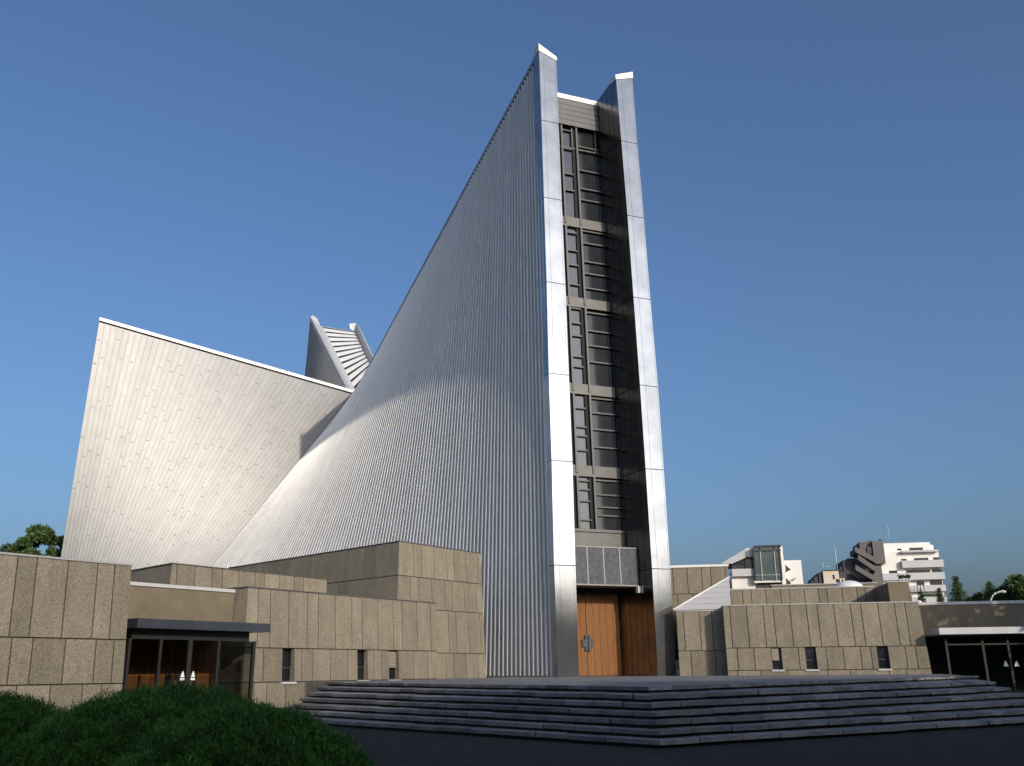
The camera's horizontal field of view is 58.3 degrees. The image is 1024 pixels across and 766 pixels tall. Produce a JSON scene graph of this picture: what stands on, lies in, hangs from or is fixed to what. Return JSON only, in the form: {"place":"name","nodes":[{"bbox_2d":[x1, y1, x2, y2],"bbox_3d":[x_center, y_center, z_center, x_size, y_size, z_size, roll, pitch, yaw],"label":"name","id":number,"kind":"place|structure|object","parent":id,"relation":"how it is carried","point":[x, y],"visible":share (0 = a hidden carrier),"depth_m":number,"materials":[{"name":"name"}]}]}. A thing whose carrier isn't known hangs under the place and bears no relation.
{"place":"outdoors","nodes":[
{"label":"outdoors","id":0,"kind":"place"},
{"bbox_2d":[0,0,1023,668],"label":"sky","id":1,"kind":"structure","parent":0,"point":[832,190],"materials":[{"name":"blue"}]},
{"bbox_2d":[149,669,1023,765],"bbox_3d":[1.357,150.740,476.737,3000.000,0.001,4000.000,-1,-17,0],"label":"ground","id":2,"kind":"structure","parent":0,"point":[994,746],"depth_m":16.08,"materials":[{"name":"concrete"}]},
{"bbox_2d":[7,536,42,554],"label":"broadleaf tree","id":3,"kind":"object","parent":2,"relation":"on","point":[15,549],"visible":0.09,"depth_m":91.52,"materials":[{"name":"green plant"}]},
{"bbox_2d":[0,523,61,555],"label":"broadleaf tree","id":4,"kind":"object","parent":2,"relation":"on","point":[37,535],"visible":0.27,"depth_m":94.20,"materials":[{"name":"green plant"}]},
{"bbox_2d":[0,688,67,764],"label":"shrub","id":5,"kind":"object","parent":2,"relation":"on","point":[18,713],"visible":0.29,"depth_m":7.35,"materials":[{"name":"green plant"}]},
{"bbox_2d":[45,535,63,556],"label":"broadleaf tree","id":6,"kind":"object","parent":2,"relation":"on","point":[53,552],"visible":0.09,"depth_m":95.00,"materials":[{"name":"green plant"}]},
{"bbox_2d":[0,678,315,765],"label":"shrub","id":7,"kind":"object","parent":2,"relation":"on","point":[99,731],"visible":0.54,"depth_m":6.63,"materials":[{"name":"green plant"}]},
{"bbox_2d":[111,697,374,765],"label":"shrub","id":8,"kind":"object","parent":2,"relation":"on","point":[215,735],"visible":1,"depth_m":5.93,"materials":[{"name":"green plant"}]},
{"bbox_2d":[0,541,485,710],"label":"stone annex","id":9,"kind":"object","parent":2,"relation":"on","point":[279,631],"visible":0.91,"depth_m":37.94,"materials":[{"name":"stone"},{"name":"dark bronze"}]},
{"bbox_2d":[123,637,129,674],"bbox_3d":[-15.072,10.682,33.657,0.115,2.750,1.970,-13,-21,34],"label":"wooden door","id":10,"kind":"structure","parent":9,"relation":"in","point":[126,637],"depth_m":34.54,"materials":[{"name":"brown wood"}]},
{"bbox_2d":[126,639,175,690],"bbox_3d":[-13.855,11.146,35.176,0.228,2.750,1.970,-13,-21,34],"label":"wooden door","id":11,"kind":"structure","parent":9,"relation":"in","point":[143,654],"depth_m":35.21,"materials":[{"name":"brown wood"}]},
{"bbox_2d":[173,640,216,694],"bbox_3d":[-12.675,11.625,36.738,0.228,2.750,2.000,-13,-21,34],"label":"wooden door","id":12,"kind":"structure","parent":9,"relation":"in","point":[203,652],"depth_m":36.93,"materials":[{"name":"brown wood"}]},
{"bbox_2d":[281,648,295,683],"bbox_3d":[-9.515,11.941,38.697,0.466,1.438,0.811,-12,-21,32],"label":"window","id":13,"kind":"structure","parent":9,"relation":"in","point":[286,653],"depth_m":38.91,"materials":[{"name":"black glass"}]},
{"bbox_2d":[356,650,369,680],"bbox_3d":[-6.976,13.051,42.315,0.466,1.438,0.809,-12,-21,32],"label":"window","id":14,"kind":"structure","parent":9,"relation":"in","point":[360,653],"depth_m":42.56,"materials":[{"name":"black glass"}]},
{"bbox_2d":[389,650,395,679],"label":"window","id":15,"kind":"structure","parent":9,"relation":"in","point":[392,655],"depth_m":44.18,"materials":[{"name":"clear glass"}]},
{"bbox_2d":[292,674,1023,747],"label":"entrance steps","id":16,"kind":"structure","parent":2,"relation":"on","point":[677,710],"depth_m":22.35,"materials":[{"name":"stone"}]},
{"bbox_2d":[61,43,675,676],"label":"cathedral","id":17,"kind":"structure","parent":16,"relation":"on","point":[493,401],"depth_m":69.34,"materials":[{"name":"metal"}]},
{"bbox_2d":[559,134,562,215],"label":"window","id":18,"kind":"structure","parent":17,"relation":"in","point":[559,134],"depth_m":68.68,"materials":[{"name":"black glass"}]},
{"bbox_2d":[563,226,566,295],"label":"window","id":19,"kind":"structure","parent":17,"relation":"in","point":[563,226],"depth_m":66.57,"materials":[{"name":"grey metal"}]},
{"bbox_2d":[566,306,570,382],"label":"window","id":20,"kind":"structure","parent":17,"relation":"in","point":[566,306],"depth_m":64.33,"materials":[{"name":"grey metal"}]},
{"bbox_2d":[562,127,577,217],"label":"window","id":21,"kind":"structure","parent":17,"relation":"in","point":[568,134],"depth_m":69.30,"materials":[{"name":"grey glass"}]},
{"bbox_2d":[570,394,573,464],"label":"window","id":22,"kind":"structure","parent":17,"relation":"in","point":[570,394],"depth_m":62.35,"materials":[{"name":"grey glass"}]},
{"bbox_2d":[567,227,581,297],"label":"window","id":23,"kind":"structure","parent":17,"relation":"in","point":[575,278],"depth_m":66.91,"materials":[{"name":"grey glass"}]},
{"bbox_2d":[573,476,576,527],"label":"window","id":24,"kind":"structure","parent":17,"relation":"in","point":[574,492],"depth_m":60.74,"materials":[{"name":"grey glass"}]},
{"bbox_2d":[571,307,586,383],"bbox_3d":[4.619,-2.635,64.732,1.260,5.800,0.384,6,-19,-20],"label":"window","id":25,"kind":"structure","parent":17,"relation":"in","point":[577,320],"depth_m":64.80,"materials":[{"name":"grey glass"}]},
{"bbox_2d":[576,594,587,675],"bbox_3d":[3.494,16.025,58.580,2.766,5.130,0.352,6,-19,-20],"label":"wooden door","id":26,"kind":"structure","parent":17,"relation":"in","point":[581,615],"depth_m":58.83,"materials":[{"name":"brown wood"}]},
{"bbox_2d":[575,394,590,465],"bbox_3d":[4.752,3.163,62.742,1.258,5.144,0.361,6,-19,-20],"label":"window","id":27,"kind":"structure","parent":17,"relation":"in","point":[581,401],"depth_m":62.76,"materials":[{"name":"grey glass"}]},
{"bbox_2d":[579,477,593,528],"bbox_3d":[4.862,8.009,61.080,1.254,3.600,0.318,6,-19,-20],"label":"window","id":28,"kind":"structure","parent":17,"relation":"in","point":[585,483],"depth_m":61.13,"materials":[{"name":"grey glass"}]},
{"bbox_2d":[577,131,601,222],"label":"window","id":29,"kind":"structure","parent":17,"relation":"in","point":[591,203],"depth_m":69.88,"materials":[{"name":"black glass"}]},
{"bbox_2d":[582,230,607,301],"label":"window","id":30,"kind":"structure","parent":17,"relation":"in","point":[593,242],"depth_m":67.47,"materials":[{"name":"grey glass"}]},
{"bbox_2d":[587,310,611,386],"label":"window","id":31,"kind":"structure","parent":17,"relation":"in","point":[600,363],"depth_m":65.36,"materials":[{"name":"black glass"}]},
{"bbox_2d":[585,594,621,675],"bbox_3d":[5.910,16.280,59.464,2.399,5.130,0.352,6,-19,-20],"label":"wooden door","id":32,"kind":"structure","parent":17,"relation":"in","point":[601,610],"depth_m":59.41,"materials":[{"name":"brown wood"}]},
{"bbox_2d":[591,396,617,467],"bbox_3d":[6.262,3.367,63.281,2.008,5.050,0.360,6,-19,-20],"label":"window","id":33,"kind":"structure","parent":17,"relation":"in","point":[604,440],"depth_m":63.36,"materials":[{"name":"black glass"}]},
{"bbox_2d":[595,478,621,530],"bbox_3d":[6.373,8.169,61.634,2.005,3.600,0.317,6,-19,-20],"label":"window","id":34,"kind":"structure","parent":17,"relation":"in","point":[607,491],"depth_m":61.71,"materials":[{"name":"grey glass"}]},
{"bbox_2d":[670,564,1023,691],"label":"stone annex","id":35,"kind":"object","parent":2,"relation":"on","point":[847,627],"visible":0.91,"depth_m":54.01,"materials":[{"name":"stone cladding panels"},{"name":"pale metal"},{"name":"glass"}]},
{"bbox_2d":[771,648,784,670],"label":"window","id":36,"kind":"structure","parent":35,"relation":"in","point":[776,655],"depth_m":52.97,"materials":[{"name":"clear glass"}]},
{"bbox_2d":[804,647,819,670],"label":"window","id":37,"kind":"structure","parent":35,"relation":"in","point":[810,652],"depth_m":52.72,"materials":[{"name":"black glass"}]},
{"bbox_2d":[876,646,892,670],"bbox_3d":[21.003,15.582,51.929,0.807,1.317,0.614,-1,-17,0],"label":"window","id":38,"kind":"structure","parent":35,"relation":"in","point":[882,651],"depth_m":52.07,"materials":[{"name":"black glass"}]},
{"bbox_2d":[917,589,927,601],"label":"conifer tree","id":39,"kind":"object","parent":2,"relation":"on","point":[921,596],"visible":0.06,"depth_m":93.60,"materials":[{"name":"green plant"}]},
{"bbox_2d":[935,587,944,601],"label":"conifer tree","id":40,"kind":"object","parent":2,"relation":"on","point":[939,595],"visible":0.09,"depth_m":92.62,"materials":[{"name":"green plant"}]},
{"bbox_2d":[948,576,967,601],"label":"conifer tree","id":41,"kind":"object","parent":2,"relation":"on","point":[957,584],"visible":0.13,"depth_m":89.76,"materials":[{"name":"green plant"}]},
{"bbox_2d":[964,592,983,600],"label":"broadleaf tree","id":42,"kind":"object","parent":2,"relation":"on","point":[976,596],"visible":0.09,"depth_m":87.27,"materials":[{"name":"green plant"}]},
{"bbox_2d":[978,580,996,599],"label":"conifer tree","id":43,"kind":"object","parent":2,"relation":"on","point":[989,585],"visible":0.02,"depth_m":85.97,"materials":[{"name":"green plant"}]},
{"bbox_2d":[990,590,1005,600],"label":"street lamp","id":44,"kind":"object","parent":2,"relation":"on","point":[1001,591],"visible":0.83,"depth_m":68.28,"materials":[{"name":"white metal"}]},
{"bbox_2d":[979,584,1023,600],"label":"broadleaf tree","id":45,"kind":"object","parent":2,"relation":"on","point":[1001,597],"visible":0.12,"depth_m":79.43,"materials":[{"name":"green plant"}]},
{"bbox_2d":[993,573,1023,600],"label":"broadleaf tree","id":46,"kind":"object","parent":2,"relation":"on","point":[1015,582],"visible":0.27,"depth_m":77.62,"materials":[{"name":"green plant"}]},
{"bbox_2d":[721,545,802,588],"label":"house","id":47,"kind":"structure","parent":0,"point":[761,566],"depth_m":102.94,"materials":[{"name":"white concrete"}]},
{"bbox_2d":[729,558,753,575],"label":"window","id":48,"kind":"structure","parent":47,"relation":"in","point":[747,563],"depth_m":104.93,"materials":[{"name":"grey glass"}]},
{"bbox_2d":[807,550,846,583],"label":"house","id":49,"kind":"structure","parent":0,"point":[829,576],"depth_m":147.27,"materials":[{"name":"stone"}]},
{"bbox_2d":[836,525,946,601],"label":"apartment block","id":50,"kind":"structure","parent":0,"point":[880,562],"depth_m":181.17,"materials":[{"name":"white painted concrete"},{"name":"grey brown tile"},{"name":"dark glass"}]},
{"bbox_2d":[906,569,929,572],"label":"window","id":51,"kind":"structure","parent":50,"relation":"in","point":[925,570],"depth_m":180.59,"materials":[{"name":"grey glass"}]},
{"bbox_2d":[916,581,924,584],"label":"window","id":52,"kind":"structure","parent":50,"relation":"in","point":[918,582],"depth_m":179.89,"materials":[{"name":"grey glass"}]},
{"bbox_2d":[924,594,935,596],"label":"window","id":53,"kind":"structure","parent":50,"relation":"in","point":[927,595],"depth_m":178.93,"materials":[{"name":"grey glass"}]},
{"bbox_2d":[930,580,942,584],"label":"window","id":54,"kind":"structure","parent":50,"relation":"in","point":[935,582],"depth_m":179.41,"materials":[{"name":"grey glass"}]}
]}

